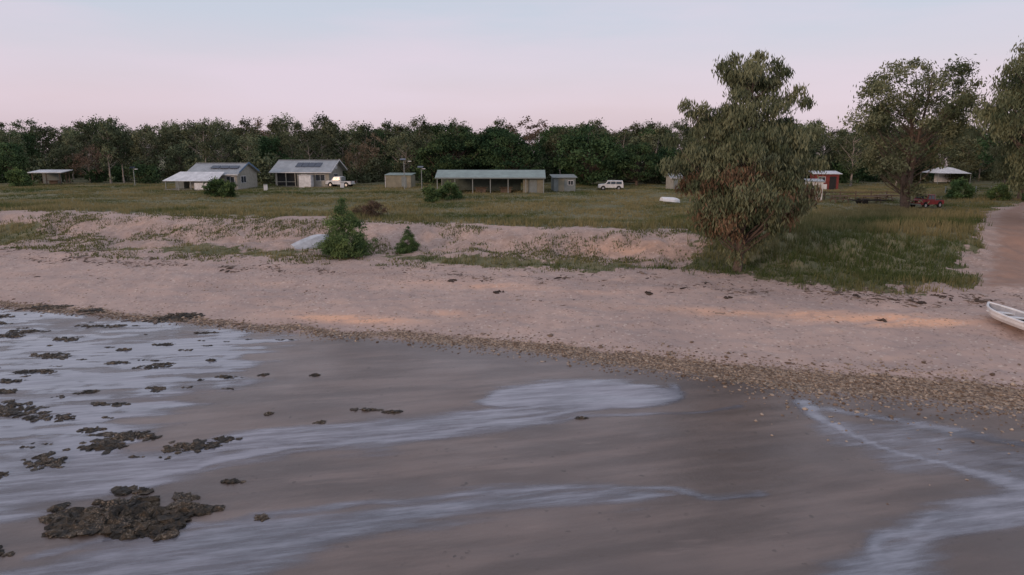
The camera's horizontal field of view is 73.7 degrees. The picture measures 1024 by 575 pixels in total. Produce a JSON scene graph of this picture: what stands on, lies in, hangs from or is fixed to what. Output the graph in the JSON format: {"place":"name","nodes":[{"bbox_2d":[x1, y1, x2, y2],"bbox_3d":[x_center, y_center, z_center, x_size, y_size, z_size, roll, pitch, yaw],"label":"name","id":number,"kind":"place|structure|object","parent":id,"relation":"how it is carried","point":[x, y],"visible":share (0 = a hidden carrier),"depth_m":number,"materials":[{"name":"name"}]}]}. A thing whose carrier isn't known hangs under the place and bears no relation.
{"place":"outdoors","nodes":[
{"label":"outdoors","id":0,"kind":"place"},
{"bbox_2d":[194,183,206,189],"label":"verandah screen","id":1,"kind":"object","parent":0,"point":[197,186],"visible":0.36,"depth_m":106.24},
{"bbox_2d":[0,150,1023,574],"bbox_3d":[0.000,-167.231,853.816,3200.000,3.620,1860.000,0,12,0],"label":"ground","id":2,"kind":"structure","parent":0,"point":[822,506],"depth_m":29.48,"materials":[{"name":"beige sand"}]},
{"bbox_2d":[3,167,37,186],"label":"shrub","id":3,"kind":"object","parent":2,"relation":"on","point":[17,177],"visible":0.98,"depth_m":115.86,"materials":[{"name":"green plant"}]},
{"bbox_2d":[27,170,71,184],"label":"picnic shelter","id":4,"kind":"object","parent":2,"relation":"on","point":[51,176],"visible":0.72,"depth_m":122.64,"materials":[{"name":"grey metal"}]},
{"bbox_2d":[64,144,109,182],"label":"dry gum tree","id":5,"kind":"object","parent":2,"relation":"on","point":[85,159],"visible":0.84,"depth_m":128.14,"materials":[{"name":"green plant"}]},
{"bbox_2d":[82,114,126,182],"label":"gum tree","id":6,"kind":"object","parent":2,"relation":"on","point":[102,162],"visible":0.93,"depth_m":124.09,"materials":[{"name":"green plant"}]},
{"bbox_2d":[38,485,224,541],"bbox_3d":[-10.621,6.247,19.096,5.037,0.474,2.991,0,12,0],"label":"reef rock","id":7,"kind":"object","parent":2,"relation":"on","point":[133,517],"visible":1,"depth_m":18.66,"materials":[{"name":"brown stone"}]},
{"bbox_2d":[183,119,223,161],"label":"gum tree","id":8,"kind":"object","parent":2,"relation":"on","point":[210,128],"visible":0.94,"depth_m":125.79,"materials":[{"name":"green plant"}]},
{"bbox_2d":[164,187,255,190],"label":"floor slab","id":9,"kind":"structure","parent":2,"relation":"on","point":[197,190],"depth_m":106.51,"materials":[{"name":"concrete"}]},
{"bbox_2d":[175,181,188,187],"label":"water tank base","id":10,"kind":"object","parent":9,"relation":"on","point":[183,184],"visible":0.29,"depth_m":109.39,"materials":[{"name":"grey concrete"}]},
{"bbox_2d":[163,172,223,180],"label":"verandah roof","id":11,"kind":"structure","parent":9,"relation":"on","point":[192,176],"depth_m":106.98,"materials":[{"name":"white metal"}]},
{"bbox_2d":[201,176,229,196],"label":"shrub","id":12,"kind":"object","parent":2,"relation":"on","point":[213,184],"visible":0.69,"depth_m":91.43,"materials":[{"name":"green plant"}]},
{"bbox_2d":[189,165,257,188],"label":"walls","id":13,"kind":"structure","parent":2,"relation":"on","point":[249,172],"depth_m":110.82,"materials":[{"name":"beige paint"}]},
{"bbox_2d":[187,163,246,174],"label":"roof front","id":14,"kind":"structure","parent":13,"relation":"on","point":[201,167],"depth_m":109.64,"materials":[{"name":"grey metal"}]},
{"bbox_2d":[226,177,233,181],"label":"window glass","id":15,"kind":"object","parent":13,"relation":"in","point":[230,178],"visible":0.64,"depth_m":108.17,"materials":[{"name":"black glass"}]},
{"bbox_2d":[241,176,245,182],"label":"window glass","id":16,"kind":"object","parent":13,"relation":"in","point":[243,180],"visible":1,"depth_m":110.06,"materials":[{"name":"black glass"}]},
{"bbox_2d":[217,180,237,196],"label":"shrub","id":17,"kind":"object","parent":2,"relation":"on","point":[228,185],"visible":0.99,"depth_m":90.53,"materials":[{"name":"green plant"}]},
{"bbox_2d":[0,304,587,556],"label":"seaweed rocks","id":18,"kind":"object","parent":2,"relation":"on","point":[110,443],"visible":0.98,"depth_m":26.16,"materials":[{"name":"brown stone"}]},
{"bbox_2d":[299,175,313,187],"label":"white tank shed","id":19,"kind":"structure","parent":2,"relation":"on","point":[306,180],"depth_m":113.98,"materials":[{"name":"paint"}]},
{"bbox_2d":[290,234,326,248],"bbox_3d":[-16.642,-3.752,56.980,3.342,0.892,1.709,-29,58,-31],"label":"upturned boat","id":20,"kind":"object","parent":2,"relation":"on","point":[306,242],"visible":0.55,"depth_m":56.48,"materials":[{"name":"metal"}]},
{"bbox_2d":[325,176,354,186],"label":"pickup truck","id":21,"kind":"object","parent":2,"relation":"on","point":[335,180],"visible":0.96,"depth_m":114.56,"materials":[{"name":"white paint"}]},
{"bbox_2d":[311,197,377,258],"bbox_3d":[-13.025,-4.641,53.198,4.251,4.969,4.673,-9,15,-38],"label":"young casuarina tree","id":22,"kind":"object","parent":2,"relation":"on","point":[335,243],"visible":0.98,"depth_m":52.43,"materials":[{"name":"green plant"}]},
{"bbox_2d":[335,143,370,182],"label":"dry gum tree","id":23,"kind":"object","parent":2,"relation":"on","point":[348,156],"visible":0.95,"depth_m":126.15,"materials":[{"name":"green plant"}]},
{"bbox_2d":[0,209,720,272],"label":"beach creeper","id":24,"kind":"object","parent":2,"relation":"on","point":[477,227],"visible":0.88,"depth_m":58.04,"materials":[{"name":"green plant"}]},
{"bbox_2d":[352,204,371,214],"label":"dry shrub","id":25,"kind":"object","parent":2,"relation":"on","point":[357,210],"visible":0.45,"depth_m":66.22,"materials":[{"name":"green plant"}]},
{"bbox_2d":[360,198,389,216],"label":"dry shrub","id":26,"kind":"object","parent":2,"relation":"on","point":[376,205],"visible":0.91,"depth_m":65.24,"materials":[{"name":"brown plant"}]},
{"bbox_2d":[385,173,415,187],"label":"garden shed","id":27,"kind":"structure","parent":2,"relation":"on","point":[394,180],"depth_m":112.08,"materials":[{"name":"white paint"}]},
{"bbox_2d":[401,177,406,187],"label":"door","id":28,"kind":"structure","parent":27,"relation":"in","point":[402,178],"depth_m":111.86,"materials":[{"name":"grey metal"}]},
{"bbox_2d":[380,130,421,172],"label":"gum tree","id":29,"kind":"object","parent":2,"relation":"on","point":[392,146],"visible":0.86,"depth_m":126.17,"materials":[{"name":"green plant"}]},
{"bbox_2d":[400,158,410,188],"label":"street lamp","id":30,"kind":"object","parent":2,"relation":"on","point":[403,159],"visible":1,"depth_m":106.81,"materials":[{"name":"metal"}]},
{"bbox_2d":[393,226,420,253],"bbox_3d":[-8.321,-3.727,53.843,2.225,2.366,2.024,-8,14,-34],"label":"young casuarina tree","id":31,"kind":"object","parent":2,"relation":"on","point":[404,248],"visible":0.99,"depth_m":53.50,"materials":[{"name":"green plant"}]},
{"bbox_2d":[417,166,424,188],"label":"street lamp","id":32,"kind":"object","parent":2,"relation":"on","point":[421,167],"visible":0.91,"depth_m":108.46,"materials":[{"name":"metal"}]},
{"bbox_2d":[420,184,440,201],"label":"shrub","id":33,"kind":"object","parent":2,"relation":"on","point":[430,193],"visible":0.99,"depth_m":82.66,"materials":[{"name":"green plant"}]},
{"bbox_2d":[435,179,462,199],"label":"shrub","id":34,"kind":"object","parent":2,"relation":"on","point":[445,190],"visible":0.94,"depth_m":86.85,"materials":[{"name":"green plant"}]},
{"bbox_2d":[411,120,490,174],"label":"mango tree","id":35,"kind":"object","parent":2,"relation":"on","point":[446,143],"visible":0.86,"depth_m":120.81,"materials":[{"name":"green plant"}]},
{"bbox_2d":[435,170,545,192],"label":"open shed","id":36,"kind":"structure","parent":2,"relation":"on","point":[503,181],"depth_m":100.42,"materials":[{"name":"metal"}]},
{"bbox_2d":[529,180,536,192],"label":"store door","id":37,"kind":"structure","parent":36,"relation":"in","point":[532,183],"depth_m":99.32,"materials":[{"name":"grey metal"}]},
{"bbox_2d":[464,126,524,169],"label":"mango tree","id":38,"kind":"object","parent":2,"relation":"on","point":[494,133],"visible":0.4,"depth_m":124.21,"materials":[{"name":"green plant"}]},
{"bbox_2d":[0,111,1014,183],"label":"forest","id":39,"kind":"object","parent":2,"relation":"on","point":[146,150],"visible":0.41,"depth_m":135.76,"materials":[{"name":"green plant"}]},
{"bbox_2d":[0,248,1022,393],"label":"shell grit","id":40,"kind":"object","parent":2,"relation":"on","point":[497,312],"visible":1,"depth_m":42.47,"materials":[{"name":"white"}]},
{"bbox_2d":[0,183,1023,294],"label":"grass","id":41,"kind":"structure","parent":2,"relation":"on","point":[897,218],"depth_m":65.77,"materials":[{"name":"green plant"}]},
{"bbox_2d":[0,298,1023,428],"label":"shell pebbles","id":42,"kind":"object","parent":2,"relation":"on","point":[805,374],"visible":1,"depth_m":31.00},
{"bbox_2d":[0,248,1023,339],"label":"driftwood wrack","id":43,"kind":"object","parent":2,"relation":"on","point":[911,299],"visible":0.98,"depth_m":42.51,"materials":[{"name":"brown wood"}]},
{"bbox_2d":[481,133,553,169],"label":"mango tree","id":44,"kind":"object","parent":2,"relation":"on","point":[516,161],"visible":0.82,"depth_m":119.58,"materials":[{"name":"green plant"}]},
{"bbox_2d":[549,174,577,191],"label":"store shed","id":45,"kind":"structure","parent":2,"relation":"on","point":[562,182],"depth_m":102.72,"materials":[{"name":"white paint"}]},
{"bbox_2d":[558,179,563,191],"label":"door","id":46,"kind":"structure","parent":45,"relation":"in","point":[560,181],"depth_m":102.62,"materials":[{"name":"grey wood"}]},
{"bbox_2d":[542,123,627,185],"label":"mango tree","id":47,"kind":"object","parent":2,"relation":"on","point":[582,149],"visible":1,"depth_m":116.23,"materials":[{"name":"green plant"}]},
{"bbox_2d":[597,180,623,189],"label":"four wheel drive car","id":48,"kind":"object","parent":2,"relation":"on","point":[618,184],"visible":0.96,"depth_m":107.21,"materials":[{"name":"white paint"}]},
{"bbox_2d":[606,141,664,184],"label":"mango tree","id":49,"kind":"object","parent":2,"relation":"on","point":[632,160],"visible":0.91,"depth_m":118.64,"materials":[{"name":"green plant"}]},
{"bbox_2d":[639,146,689,183],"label":"mango tree","id":50,"kind":"object","parent":2,"relation":"on","point":[666,152],"visible":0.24,"depth_m":123.68,"materials":[{"name":"green plant"}]},
{"bbox_2d":[659,197,679,202],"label":"upturned boat","id":51,"kind":"object","parent":2,"relation":"on","point":[670,199],"visible":0.99,"depth_m":79.93,"materials":[{"name":"white plastic"}]},
{"bbox_2d":[666,173,680,188],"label":"garden shed","id":52,"kind":"structure","parent":2,"relation":"on","point":[670,182],"depth_m":108.42,"materials":[{"name":"white paint"}]},
{"bbox_2d":[447,279,987,321],"bbox_3d":[11.013,0.652,40.717,32.393,0.843,5.207,2,12,12],"label":"seaweed clump","id":53,"kind":"object","parent":2,"relation":"on","point":[726,297],"visible":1,"depth_m":40.16,"materials":[{"name":"plant"}]},
{"bbox_2d":[655,49,836,271],"bbox_3d":[15.483,-8.143,45.308,9.465,14.998,9.322,-10,15,-39],"label":"casuarina tree","id":54,"kind":"object","parent":2,"relation":"on","point":[735,202],"visible":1,"depth_m":43.83,"materials":[{"name":"green plant"}]},
{"bbox_2d":[765,119,823,156],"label":"gum tree","id":55,"kind":"object","parent":2,"relation":"on","point":[812,144],"visible":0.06,"depth_m":121.76,"materials":[{"name":"green plant"}]},
{"bbox_2d":[804,179,824,200],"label":"toilet block","id":56,"kind":"structure","parent":2,"relation":"on","point":[821,181],"depth_m":84.81,"materials":[{"name":"white paint"}]},
{"bbox_2d":[810,171,841,188],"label":"red shed","id":57,"kind":"structure","parent":2,"relation":"on","point":[830,179],"depth_m":108.77,"materials":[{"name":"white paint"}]},
{"bbox_2d":[829,177,836,188],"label":"door","id":58,"kind":"structure","parent":57,"relation":"in","point":[832,183],"depth_m":108.74,"materials":[{"name":"brown wood"}]},
{"bbox_2d":[832,124,871,185],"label":"gum tree","id":59,"kind":"object","parent":2,"relation":"on","point":[843,156],"visible":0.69,"depth_m":115.91,"materials":[{"name":"green plant"}]},
{"bbox_2d":[848,198,885,204],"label":"boat trailer","id":60,"kind":"object","parent":2,"relation":"on","point":[863,201],"visible":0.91,"depth_m":79.33,"materials":[{"name":"black metal"}]},
{"bbox_2d":[713,375,1023,503],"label":"beach stones","id":61,"kind":"object","parent":2,"relation":"on","point":[857,411],"visible":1,"depth_m":26.98,"materials":[{"name":"stone"}]},
{"bbox_2d":[822,191,915,198],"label":"timber fence","id":62,"kind":"object","parent":2,"relation":"on","point":[855,192],"visible":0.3,"depth_m":87.30,"materials":[{"name":"brown wood"}]},
{"bbox_2d":[859,196,883,203],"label":"picnic table","id":63,"kind":"object","parent":2,"relation":"on","point":[871,198],"visible":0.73,"depth_m":81.74,"materials":[{"name":"brown wood"}]},
{"bbox_2d":[873,194,896,201],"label":"picnic table","id":64,"kind":"object","parent":2,"relation":"on","point":[891,197],"visible":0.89,"depth_m":84.73,"materials":[{"name":"brown wood"}]},
{"bbox_2d":[878,123,927,183],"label":"gum tree","id":65,"kind":"object","parent":2,"relation":"on","point":[895,143],"visible":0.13,"depth_m":118.35,"materials":[{"name":"green plant"}]},
{"bbox_2d":[838,54,986,207],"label":"gum tree","id":66,"kind":"object","parent":2,"relation":"on","point":[881,117],"visible":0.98,"depth_m":70.56,"materials":[{"name":"green plant"}]},
{"bbox_2d":[910,194,943,207],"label":"pickup truck","id":67,"kind":"object","parent":2,"relation":"on","point":[932,199],"visible":0.76,"depth_m":74.41,"materials":[{"name":"red paint"}]},
{"bbox_2d":[920,167,970,183],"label":"shade canopy","id":68,"kind":"object","parent":2,"relation":"on","point":[939,175],"visible":0.84,"depth_m":123.88,"materials":[{"name":"white paint"}]},
{"bbox_2d":[945,177,978,197],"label":"shrub","id":69,"kind":"object","parent":2,"relation":"on","point":[957,186],"visible":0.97,"depth_m":87.88,"materials":[{"name":"green plant"}]},
{"bbox_2d":[974,124,1009,182],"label":"gum tree","id":70,"kind":"object","parent":2,"relation":"on","point":[986,145],"visible":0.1,"depth_m":116.61,"materials":[{"name":"green plant"}]},
{"bbox_2d":[965,84,1023,198],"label":"casuarina tree","id":71,"kind":"object","parent":2,"relation":"on","point":[1000,164],"visible":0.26,"depth_m":87.44,"materials":[{"name":"green plant"}]},
{"bbox_2d":[967,36,1023,197],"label":"casuarina tree","id":72,"kind":"object","parent":2,"relation":"on","point":[1009,127],"visible":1,"depth_m":61.94,"materials":[{"name":"green plant"}]},
{"bbox_2d":[984,182,1012,199],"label":"shrub","id":73,"kind":"object","parent":2,"relation":"on","point":[1001,189],"visible":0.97,"depth_m":84.94,"materials":[{"name":"green plant"}]},
{"bbox_2d":[986,302,1023,329],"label":"dinghy","id":74,"kind":"object","parent":2,"relation":"on","point":[1008,315],"visible":1,"depth_m":35.24,"materials":[{"name":"white paint"}]},
{"bbox_2d":[0,308,1023,574],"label":"water","id":75,"kind":"structure","parent":0,"point":[252,544],"depth_m":22.71,"materials":[{"name":"liquid"}]},
{"bbox_2d":[0,0,1023,149],"label":"sky","id":76,"kind":"structure","parent":0,"point":[479,63],"materials":[{"name":"pink"}]},
{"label":"slab","id":77,"kind":"object","parent":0,"visible":0},
{"bbox_2d":[275,164,342,185],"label":"walls","id":78,"kind":"structure","parent":77,"relation":"on","point":[330,176],"depth_m":115.54,"materials":[{"name":"beige paint"}]},
{"bbox_2d":[277,173,296,185],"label":"porch recess","id":79,"kind":"object","parent":78,"relation":"attached to","point":[290,177],"visible":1,"depth_m":115.77,"materials":[{"name":"black"}]},
{"bbox_2d":[269,160,337,172],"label":"roof front","id":80,"kind":"structure","parent":78,"relation":"on","point":[290,165],"depth_m":116.26,"materials":[{"name":"grey metal"}]},
{"bbox_2d":[295,162,303,166],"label":"solar panel","id":81,"kind":"object","parent":80,"relation":"attached to","point":[299,164],"visible":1,"depth_m":116.86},
{"bbox_2d":[269,172,330,172],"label":"gutter","id":82,"kind":"object","parent":80,"relation":"attached to","point":[299,172],"visible":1,"depth_m":114.54,"materials":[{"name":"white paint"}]},
{"bbox_2d":[301,162,309,166],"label":"solar panel","id":83,"kind":"object","parent":80,"relation":"attached to","point":[305,164],"visible":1,"depth_m":116.75,"materials":[{"name":"blue glass"}]},
{"bbox_2d":[316,175,324,180],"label":"window glass","id":84,"kind":"object","parent":78,"relation":"in","point":[319,177],"visible":1,"depth_m":115.18,"materials":[{"name":"black glass"}]},
{"bbox_2d":[338,161,347,170],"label":"roof back","id":85,"kind":"structure","parent":78,"relation":"on","point":[341,166],"depth_m":120.50,"materials":[{"name":"grey metal"}]}
]}

